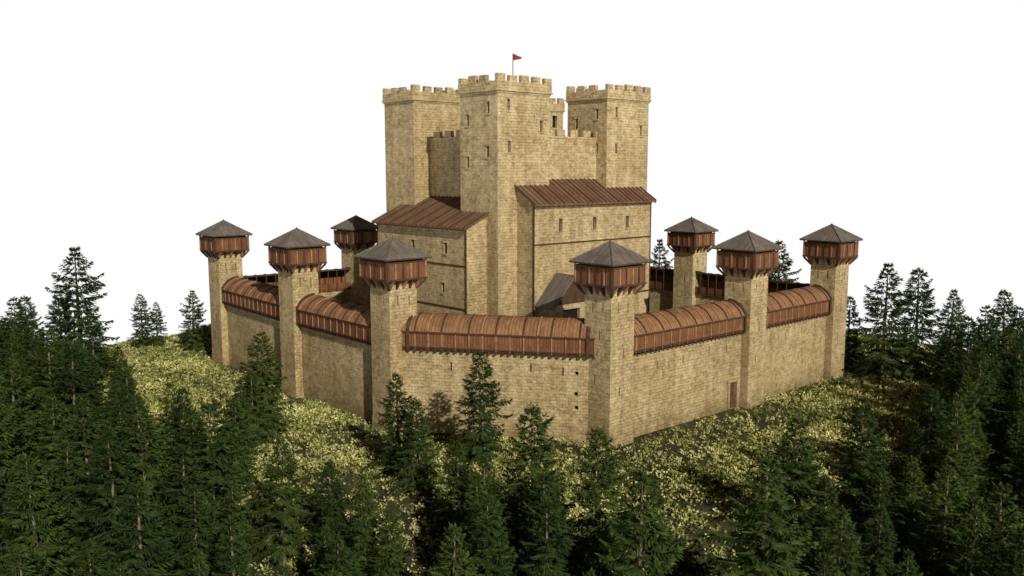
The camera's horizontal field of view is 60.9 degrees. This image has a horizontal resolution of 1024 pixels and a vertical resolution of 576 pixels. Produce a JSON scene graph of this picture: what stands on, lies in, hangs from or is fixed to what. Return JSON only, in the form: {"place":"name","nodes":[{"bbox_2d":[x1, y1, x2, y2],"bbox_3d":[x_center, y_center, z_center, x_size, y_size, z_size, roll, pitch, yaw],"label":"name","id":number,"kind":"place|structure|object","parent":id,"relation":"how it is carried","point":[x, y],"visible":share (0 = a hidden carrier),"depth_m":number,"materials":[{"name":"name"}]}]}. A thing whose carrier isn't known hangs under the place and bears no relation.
{"place":"outdoors","nodes":[
{"label":"outdoors","id":0,"kind":"place"},
{"bbox_2d":[0,0,1023,354],"label":"sky","id":1,"kind":"structure","parent":0,"point":[130,130],"materials":[{"name":"white"}]},
{"bbox_2d":[4,328,1023,575],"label":"ground","id":2,"kind":"structure","parent":0,"point":[700,560],"depth_m":72.57,"materials":[{"name":"green plant"}]},
{"bbox_2d":[0,398,29,544],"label":"pine tree","id":3,"kind":"object","parent":2,"relation":"on","point":[8,452],"visible":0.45,"depth_m":63.38,"materials":[{"name":"green plant"}]},
{"bbox_2d":[0,384,35,493],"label":"pine tree","id":4,"kind":"object","parent":2,"relation":"on","point":[13,418],"visible":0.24,"depth_m":66.84,"materials":[{"name":"green plant"}]},
{"bbox_2d":[0,296,38,359],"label":"pine tree","id":5,"kind":"object","parent":2,"relation":"on","point":[9,324],"visible":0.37,"depth_m":99.75,"materials":[{"name":"green plant"}]},
{"bbox_2d":[0,543,41,575],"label":"pine tree","id":6,"kind":"object","parent":2,"relation":"on","point":[19,549],"visible":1,"depth_m":50.34,"materials":[{"name":"green plant"}]},
{"bbox_2d":[0,357,57,489],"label":"pine tree","id":7,"kind":"object","parent":2,"relation":"on","point":[24,415],"visible":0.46,"depth_m":71.53,"materials":[{"name":"green plant"}]},
{"bbox_2d":[0,451,104,575],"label":"pine tree","id":8,"kind":"object","parent":2,"relation":"on","point":[48,531],"visible":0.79,"depth_m":56.40,"materials":[{"name":"green plant"}]},
{"bbox_2d":[21,395,84,491],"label":"pine tree","id":9,"kind":"object","parent":2,"relation":"on","point":[45,445],"visible":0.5,"depth_m":67.56,"materials":[{"name":"green plant"}]},
{"bbox_2d":[24,458,82,575],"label":"pine tree","id":10,"kind":"object","parent":2,"relation":"on","point":[51,473],"visible":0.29,"depth_m":59.76,"materials":[{"name":"green plant"}]},
{"bbox_2d":[16,329,101,457],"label":"pine tree","id":11,"kind":"object","parent":2,"relation":"on","point":[44,370],"visible":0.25,"depth_m":77.91,"materials":[{"name":"green plant"}]},
{"bbox_2d":[28,439,111,563],"bbox_3d":[-31.947,15.797,62.755,6.169,10.177,6.369,-6,10,-38],"label":"pine tree","id":12,"kind":"object","parent":2,"relation":"on","point":[69,477],"visible":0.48,"depth_m":62.14,"materials":[{"name":"green plant"}]},
{"bbox_2d":[37,341,109,459],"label":"pine tree","id":13,"kind":"object","parent":2,"relation":"on","point":[85,384],"visible":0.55,"depth_m":73.51,"materials":[{"name":"green plant"}]},
{"bbox_2d":[51,397,107,524],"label":"pine tree","id":14,"kind":"object","parent":2,"relation":"on","point":[91,415],"visible":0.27,"depth_m":66.28,"materials":[{"name":"green plant"}]},
{"bbox_2d":[45,246,119,376],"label":"pine tree","id":15,"kind":"object","parent":2,"relation":"on","point":[79,323],"visible":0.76,"depth_m":108.43,"materials":[{"name":"green plant"}]},
{"bbox_2d":[74,538,111,575],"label":"pine tree","id":16,"kind":"object","parent":2,"relation":"on","point":[99,570],"visible":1,"depth_m":53.74,"materials":[{"name":"green plant"}]},
{"bbox_2d":[79,312,112,374],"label":"pine tree","id":17,"kind":"object","parent":2,"relation":"on","point":[95,329],"visible":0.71,"depth_m":101.67,"materials":[{"name":"green plant"}]},
{"bbox_2d":[69,444,123,575],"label":"pine tree","id":18,"kind":"object","parent":2,"relation":"on","point":[88,481],"visible":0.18,"depth_m":61.36,"materials":[{"name":"green plant"}]},
{"bbox_2d":[61,425,174,575],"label":"pine tree","id":19,"kind":"object","parent":2,"relation":"on","point":[125,472],"visible":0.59,"depth_m":58.34,"materials":[{"name":"green plant"}]},
{"bbox_2d":[87,397,159,505],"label":"pine tree","id":20,"kind":"object","parent":2,"relation":"on","point":[117,420],"visible":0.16,"depth_m":65.66,"materials":[{"name":"green plant"}]},
{"bbox_2d":[128,294,155,348],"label":"pine tree","id":21,"kind":"object","parent":2,"relation":"on","point":[138,333],"visible":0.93,"depth_m":124.31,"materials":[{"name":"green plant"}]},
{"bbox_2d":[100,392,185,539],"bbox_3d":[-27.081,13.550,64.442,6.929,12.202,7.102,-1,8,-8],"label":"pine tree","id":22,"kind":"object","parent":2,"relation":"on","point":[153,455],"visible":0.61,"depth_m":63.80,"materials":[{"name":"green plant"}]},
{"bbox_2d":[108,481,191,575],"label":"pine tree","id":23,"kind":"object","parent":2,"relation":"on","point":[157,545],"visible":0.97,"depth_m":52.72,"materials":[{"name":"green plant"}]},
{"bbox_2d":[149,381,192,464],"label":"pine tree","id":24,"kind":"object","parent":2,"relation":"on","point":[166,416],"visible":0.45,"depth_m":72.50,"materials":[{"name":"green plant"}]},
{"bbox_2d":[161,387,200,488],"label":"pine tree","id":25,"kind":"object","parent":2,"relation":"on","point":[177,415],"visible":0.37,"depth_m":69.65,"materials":[{"name":"green plant"}]},
{"bbox_2d":[144,443,223,573],"bbox_3d":[-22.251,15.747,59.759,6.207,10.665,5.469,0,6,-13],"label":"pine tree","id":26,"kind":"object","parent":2,"relation":"on","point":[173,507],"visible":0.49,"depth_m":59.09,"materials":[{"name":"green plant"}]},
{"bbox_2d":[174,290,211,352],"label":"pine tree","id":27,"kind":"object","parent":2,"relation":"on","point":[194,344],"visible":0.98,"depth_m":124.77,"materials":[{"name":"green plant"}]},
{"bbox_2d":[166,408,226,526],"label":"pine tree","id":28,"kind":"object","parent":2,"relation":"on","point":[183,437],"visible":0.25,"depth_m":65.61,"materials":[{"name":"green plant"}]},
{"bbox_2d":[167,484,227,575],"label":"pine tree","id":29,"kind":"object","parent":2,"relation":"on","point":[208,531],"visible":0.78,"depth_m":56.12,"materials":[{"name":"green plant"}]},
{"bbox_2d":[161,401,257,539],"bbox_3d":[-21.767,13.716,62.400,7.275,11.715,6.410,-5,10,-36],"label":"pine tree","id":30,"kind":"object","parent":2,"relation":"on","point":[213,449],"visible":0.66,"depth_m":61.86,"materials":[{"name":"green plant"}]},
{"bbox_2d":[195,219,251,365],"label":"wall tower","id":31,"kind":"structure","parent":2,"relation":"on","point":[224,246],"depth_m":113.85,"materials":[{"name":"stone"}]},
{"bbox_2d":[210,515,253,575],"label":"pine tree","id":32,"kind":"object","parent":2,"relation":"on","point":[242,558],"visible":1,"depth_m":51.04,"materials":[{"name":"green plant"}]},
{"bbox_2d":[206,474,264,572],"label":"pine tree","id":33,"kind":"object","parent":2,"relation":"on","point":[240,517],"visible":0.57,"depth_m":59.25,"materials":[{"name":"green plant"}]},
{"bbox_2d":[212,396,263,487],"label":"pine tree","id":34,"kind":"object","parent":2,"relation":"on","point":[243,460],"visible":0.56,"depth_m":70.73,"materials":[{"name":"green plant"}]},
{"bbox_2d":[227,306,281,386],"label":"masonry","id":35,"kind":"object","parent":2,"relation":"on","point":[244,326],"visible":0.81,"depth_m":109.40,"materials":[{"name":"stone"}]},
{"bbox_2d":[221,276,279,320],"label":"roofed hoarding","id":36,"kind":"object","parent":35,"relation":"on","point":[253,297],"visible":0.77,"depth_m":107.01,"materials":[{"name":"brown wood"}]},
{"bbox_2d":[238,370,278,448],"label":"pine tree","id":37,"kind":"object","parent":2,"relation":"on","point":[262,423],"visible":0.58,"depth_m":79.02,"materials":[{"name":"green plant"}]},
{"bbox_2d":[232,330,293,438],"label":"pine tree","id":38,"kind":"object","parent":2,"relation":"on","point":[257,366],"visible":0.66,"depth_m":82.41,"materials":[{"name":"green plant"}]},
{"bbox_2d":[243,435,315,564],"bbox_3d":[-16.043,15.195,60.734,5.730,9.942,5.485,1,8,10],"label":"pine tree","id":39,"kind":"object","parent":2,"relation":"on","point":[288,492],"visible":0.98,"depth_m":60.14,"materials":[{"name":"green plant"}]},
{"bbox_2d":[264,227,330,398],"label":"wall tower","id":40,"kind":"structure","parent":2,"relation":"on","point":[297,257],"depth_m":97.64,"materials":[{"name":"stone"}]},
{"bbox_2d":[303,523,343,575],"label":"pine tree","id":41,"kind":"object","parent":2,"relation":"on","point":[318,561],"visible":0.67,"depth_m":54.74,"materials":[{"name":"green plant"}]},
{"bbox_2d":[304,459,362,575],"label":"pine tree","id":42,"kind":"object","parent":2,"relation":"on","point":[330,509],"visible":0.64,"depth_m":60.28,"materials":[{"name":"green plant"}]},
{"bbox_2d":[319,289,350,301],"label":"masonry","id":43,"kind":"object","parent":2,"relation":"on","point":[341,294],"visible":0.05,"depth_m":125.13,"materials":[{"name":"stone"}]},
{"bbox_2d":[243,267,350,291],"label":"roofed hoarding","id":44,"kind":"object","parent":43,"relation":"on","point":[330,280],"visible":0.47,"depth_m":124.24,"materials":[{"name":"brown wood"}]},
{"bbox_2d":[301,327,372,421],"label":"masonry","id":45,"kind":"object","parent":2,"relation":"on","point":[337,371],"visible":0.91,"depth_m":92.63,"materials":[{"name":"stone"}]},
{"bbox_2d":[296,293,370,345],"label":"roofed hoarding","id":46,"kind":"object","parent":45,"relation":"on","point":[344,319],"visible":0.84,"depth_m":91.83,"materials":[{"name":"brown wood"}]},
{"bbox_2d":[308,532,366,575],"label":"pine tree","id":47,"kind":"object","parent":2,"relation":"on","point":[339,547],"visible":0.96,"depth_m":51.30,"materials":[{"name":"green plant"}]},
{"bbox_2d":[330,215,376,305],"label":"wall tower","id":48,"kind":"structure","parent":2,"relation":"on","point":[354,235],"depth_m":125.61,"materials":[{"name":"stone"}]},
{"bbox_2d":[337,474,388,575],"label":"pine tree","id":49,"kind":"object","parent":2,"relation":"on","point":[366,521],"visible":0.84,"depth_m":58.12,"materials":[{"name":"green plant"}]},
{"bbox_2d":[363,507,412,575],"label":"pine tree","id":50,"kind":"object","parent":2,"relation":"on","point":[394,561],"visible":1,"depth_m":56.00,"materials":[{"name":"green plant"}]},
{"bbox_2d":[354,236,431,431],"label":"wall tower","id":51,"kind":"structure","parent":2,"relation":"on","point":[392,271],"depth_m":83.85,"materials":[{"name":"stone"}]},
{"bbox_2d":[367,371,425,480],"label":"pine tree","id":52,"kind":"object","parent":2,"relation":"on","point":[398,419],"visible":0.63,"depth_m":72.94,"materials":[{"name":"green plant"}]},
{"bbox_2d":[386,399,451,494],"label":"pine tree","id":53,"kind":"object","parent":2,"relation":"on","point":[427,462],"visible":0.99,"depth_m":69.36,"materials":[{"name":"green plant"}]},
{"bbox_2d":[427,521,479,575],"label":"pine tree","id":54,"kind":"object","parent":2,"relation":"on","point":[447,561],"visible":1,"depth_m":49.15,"materials":[{"name":"green plant"}]},
{"bbox_2d":[433,439,477,551],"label":"pine tree","id":55,"kind":"object","parent":2,"relation":"on","point":[458,490],"visible":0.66,"depth_m":62.23,"materials":[{"name":"green plant"}]},
{"bbox_2d":[445,351,512,470],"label":"pine tree","id":56,"kind":"object","parent":2,"relation":"on","point":[482,434],"visible":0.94,"depth_m":74.50,"materials":[{"name":"green plant"}]},
{"bbox_2d":[439,468,521,575],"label":"pine tree","id":57,"kind":"object","parent":2,"relation":"on","point":[466,517],"visible":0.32,"depth_m":55.88,"materials":[{"name":"green plant"}]},
{"bbox_2d":[448,455,518,559],"bbox_3d":[-1.854,16.005,60.075,5.001,9.572,4.887,1,8,7],"label":"pine tree","id":58,"kind":"object","parent":2,"relation":"on","point":[490,478],"visible":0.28,"depth_m":59.34,"materials":[{"name":"green plant"}]},
{"bbox_2d":[462,490,517,575],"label":"pine tree","id":59,"kind":"object","parent":2,"relation":"on","point":[498,566],"visible":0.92,"depth_m":51.91,"materials":[{"name":"green plant"}]},
{"bbox_2d":[407,349,587,441],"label":"masonry","id":60,"kind":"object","parent":2,"relation":"on","point":[555,387],"visible":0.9,"depth_m":82.91,"materials":[{"name":"stone"}]},
{"bbox_2d":[401,312,595,358],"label":"roofed hoarding","id":61,"kind":"object","parent":60,"relation":"on","point":[517,335],"visible":0.94,"depth_m":82.31,"materials":[{"name":"brown wood"}]},
{"bbox_2d":[2,323,1023,575],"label":"wild shrubs","id":62,"kind":"object","parent":2,"relation":"on","point":[832,429],"visible":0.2,"depth_m":80.57,"materials":[{"name":"green plant"}]},
{"bbox_2d":[372,73,656,317],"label":"castle keep","id":63,"kind":"structure","parent":2,"relation":"on","point":[508,197],"depth_m":96.76,"materials":[{"name":"stone"}]},
{"bbox_2d":[481,401,581,574],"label":"pine tree","id":64,"kind":"object","parent":2,"relation":"on","point":[533,468],"visible":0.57,"depth_m":59.58,"materials":[{"name":"green plant"}]},
{"bbox_2d":[511,496,576,575],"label":"pine tree","id":65,"kind":"object","parent":2,"relation":"on","point":[554,546],"visible":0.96,"depth_m":52.43,"materials":[{"name":"green plant"}]},
{"bbox_2d":[507,472,591,575],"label":"pine tree","id":66,"kind":"object","parent":2,"relation":"on","point":[548,480],"visible":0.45,"depth_m":56.12,"materials":[{"name":"green plant"}]},
{"bbox_2d":[578,508,618,575],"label":"pine tree","id":67,"kind":"object","parent":2,"relation":"on","point":[595,544],"visible":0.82,"depth_m":54.71,"materials":[{"name":"green plant"}]},
{"bbox_2d":[569,425,638,574],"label":"pine tree","id":68,"kind":"object","parent":2,"relation":"on","point":[608,490],"visible":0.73,"depth_m":57.97,"materials":[{"name":"green plant"}]},
{"bbox_2d":[569,240,651,447],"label":"wall tower","id":69,"kind":"structure","parent":2,"relation":"on","point":[610,277],"depth_m":79.69,"materials":[{"name":"stone"}]},
{"bbox_2d":[595,465,685,575],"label":"pine tree","id":70,"kind":"object","parent":2,"relation":"on","point":[652,537],"visible":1,"depth_m":49.19,"materials":[{"name":"green plant"}]},
{"bbox_2d":[632,334,741,437],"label":"masonry","id":71,"kind":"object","parent":2,"relation":"on","point":[679,385],"visible":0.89,"depth_m":87.75,"materials":[{"name":"stone"}]},
{"bbox_2d":[634,298,746,355],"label":"roofed hoarding","id":72,"kind":"object","parent":71,"relation":"on","point":[654,331],"visible":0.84,"depth_m":87.12,"materials":[{"name":"brown wood"}]},
{"bbox_2d":[664,217,718,307],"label":"wall tower","id":73,"kind":"structure","parent":2,"relation":"on","point":[690,241],"depth_m":120.96,"materials":[{"name":"stone"}]},
{"bbox_2d":[696,294,724,304],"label":"masonry","id":74,"kind":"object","parent":2,"relation":"on","point":[701,299],"visible":0.05,"depth_m":119.88,"materials":[{"name":"stone"}]},
{"bbox_2d":[695,271,809,297],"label":"roofed hoarding","id":75,"kind":"object","parent":74,"relation":"on","point":[714,284],"visible":0.38,"depth_m":118.39,"materials":[{"name":"brown wood"}]},
{"bbox_2d":[712,230,783,408],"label":"wall tower","id":76,"kind":"structure","parent":2,"relation":"on","point":[747,262],"depth_m":93.34,"materials":[{"name":"stone"}]},
{"bbox_2d":[696,454,818,575],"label":"pine tree","id":77,"kind":"object","parent":2,"relation":"on","point":[784,553],"visible":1,"depth_m":51.26,"materials":[{"name":"green plant"}]},
{"bbox_2d":[732,415,828,549],"bbox_3d":[19.882,14.087,62.320,6.560,10.279,6.805,6,10,37],"label":"pine tree","id":78,"kind":"object","parent":2,"relation":"on","point":[804,468],"visible":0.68,"depth_m":61.41,"materials":[{"name":"green plant"}]},
{"bbox_2d":[764,316,825,397],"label":"masonry","id":79,"kind":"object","parent":2,"relation":"on","point":[794,354],"visible":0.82,"depth_m":101.24,"materials":[{"name":"stone"}]},
{"bbox_2d":[766,284,831,328],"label":"roofed hoarding","id":80,"kind":"object","parent":79,"relation":"on","point":[790,306],"visible":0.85,"depth_m":100.42,"materials":[{"name":"brown wood"}]},
{"bbox_2d":[789,475,851,575],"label":"pine tree","id":81,"kind":"object","parent":2,"relation":"on","point":[825,519],"visible":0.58,"depth_m":58.10,"materials":[{"name":"green plant"}]},
{"bbox_2d":[799,223,862,380],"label":"wall tower","id":82,"kind":"structure","parent":2,"relation":"on","point":[830,252],"depth_m":105.27,"materials":[{"name":"stone"}]},
{"bbox_2d":[813,504,873,575],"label":"pine tree","id":83,"kind":"object","parent":2,"relation":"on","point":[849,565],"visible":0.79,"depth_m":54.09,"materials":[{"name":"green plant"}]},
{"bbox_2d":[844,296,868,369],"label":"pine tree","id":84,"kind":"object","parent":2,"relation":"on","point":[849,341],"visible":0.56,"depth_m":111.06,"materials":[{"name":"green plant"}]},
{"bbox_2d":[818,396,895,524],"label":"pine tree","id":85,"kind":"object","parent":2,"relation":"on","point":[862,479],"visible":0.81,"depth_m":65.95,"materials":[{"name":"green plant"}]},
{"bbox_2d":[844,465,911,575],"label":"pine tree","id":86,"kind":"object","parent":2,"relation":"on","point":[869,519],"visible":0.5,"depth_m":59.63,"materials":[{"name":"green plant"}]},
{"bbox_2d":[853,505,902,575],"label":"pine tree","id":87,"kind":"object","parent":2,"relation":"on","point":[885,562],"visible":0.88,"depth_m":56.59,"materials":[{"name":"green plant"}]},
{"bbox_2d":[844,262,917,383],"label":"pine tree","id":88,"kind":"object","parent":2,"relation":"on","point":[889,365],"visible":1,"depth_m":105.52,"materials":[{"name":"green plant"}]},
{"bbox_2d":[874,455,935,564],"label":"pine tree","id":89,"kind":"object","parent":2,"relation":"on","point":[906,518],"visible":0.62,"depth_m":61.86,"materials":[{"name":"green plant"}]},
{"bbox_2d":[881,419,936,513],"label":"pine tree","id":90,"kind":"object","parent":2,"relation":"on","point":[917,447],"visible":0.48,"depth_m":67.32,"materials":[{"name":"green plant"}]},
{"bbox_2d":[877,267,954,380],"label":"pine tree","id":91,"kind":"object","parent":2,"relation":"on","point":[913,342],"visible":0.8,"depth_m":105.42,"materials":[{"name":"green plant"}]},
{"bbox_2d":[895,388,953,494],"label":"pine tree","id":92,"kind":"object","parent":2,"relation":"on","point":[939,413],"visible":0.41,"depth_m":69.41,"materials":[{"name":"green plant"}]},
{"bbox_2d":[925,322,963,393],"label":"pine tree","id":93,"kind":"object","parent":2,"relation":"on","point":[952,329],"visible":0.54,"depth_m":94.39,"materials":[{"name":"green plant"}]},
{"bbox_2d":[892,465,998,575],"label":"pine tree","id":94,"kind":"object","parent":2,"relation":"on","point":[942,535],"visible":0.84,"depth_m":56.24,"materials":[{"name":"green plant"}]},
{"bbox_2d":[924,288,970,373],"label":"pine tree","id":95,"kind":"object","parent":2,"relation":"on","point":[958,318],"visible":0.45,"depth_m":106.95,"materials":[{"name":"green plant"}]},
{"bbox_2d":[918,392,989,526],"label":"pine tree","id":96,"kind":"object","parent":2,"relation":"on","point":[945,418],"visible":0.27,"depth_m":66.55,"materials":[{"name":"green plant"}]},
{"bbox_2d":[924,400,991,544],"bbox_3d":[32.719,14.244,64.142,4.491,12.283,5.133,5,9,34],"label":"pine tree","id":97,"kind":"object","parent":2,"relation":"on","point":[964,469],"visible":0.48,"depth_m":63.46,"materials":[{"name":"green plant"}]},
{"bbox_2d":[936,314,1000,398],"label":"pine tree","id":98,"kind":"object","parent":2,"relation":"on","point":[961,338],"visible":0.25,"depth_m":88.70,"materials":[{"name":"green plant"}]},
{"bbox_2d":[941,506,1001,575],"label":"pine tree","id":99,"kind":"object","parent":2,"relation":"on","point":[982,554],"visible":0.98,"depth_m":53.09,"materials":[{"name":"green plant"}]},
{"bbox_2d":[954,413,998,516],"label":"pine tree","id":100,"kind":"object","parent":2,"relation":"on","point":[988,451],"visible":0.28,"depth_m":68.63,"materials":[{"name":"green plant"}]},
{"bbox_2d":[945,481,1023,575],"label":"pine tree","id":101,"kind":"object","parent":2,"relation":"on","point":[1001,534],"visible":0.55,"depth_m":54.84,"materials":[{"name":"green plant"}]},
{"bbox_2d":[954,354,1014,465],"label":"pine tree","id":102,"kind":"object","parent":2,"relation":"on","point":[985,401],"visible":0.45,"depth_m":74.42,"materials":[{"name":"green plant"}]},
{"bbox_2d":[976,410,1023,506],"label":"pine tree","id":103,"kind":"object","parent":2,"relation":"on","point":[1014,467],"visible":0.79,"depth_m":68.88,"materials":[{"name":"green plant"}]},
{"bbox_2d":[981,524,1023,575],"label":"pine tree","id":104,"kind":"object","parent":2,"relation":"on","point":[1015,553],"visible":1,"depth_m":50.63,"materials":[{"name":"green plant"}]},
{"bbox_2d":[987,289,1019,365],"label":"pine tree","id":105,"kind":"object","parent":2,"relation":"on","point":[1004,312],"visible":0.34,"depth_m":107.00,"materials":[{"name":"green plant"}]},
{"bbox_2d":[985,329,1023,426],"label":"pine tree","id":106,"kind":"object","parent":2,"relation":"on","point":[1000,352],"visible":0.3,"depth_m":86.21,"materials":[{"name":"green plant"}]},
{"bbox_2d":[993,336,1023,441],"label":"pine tree","id":107,"kind":"object","parent":2,"relation":"on","point":[1010,367],"visible":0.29,"depth_m":80.67,"materials":[{"name":"green plant"}]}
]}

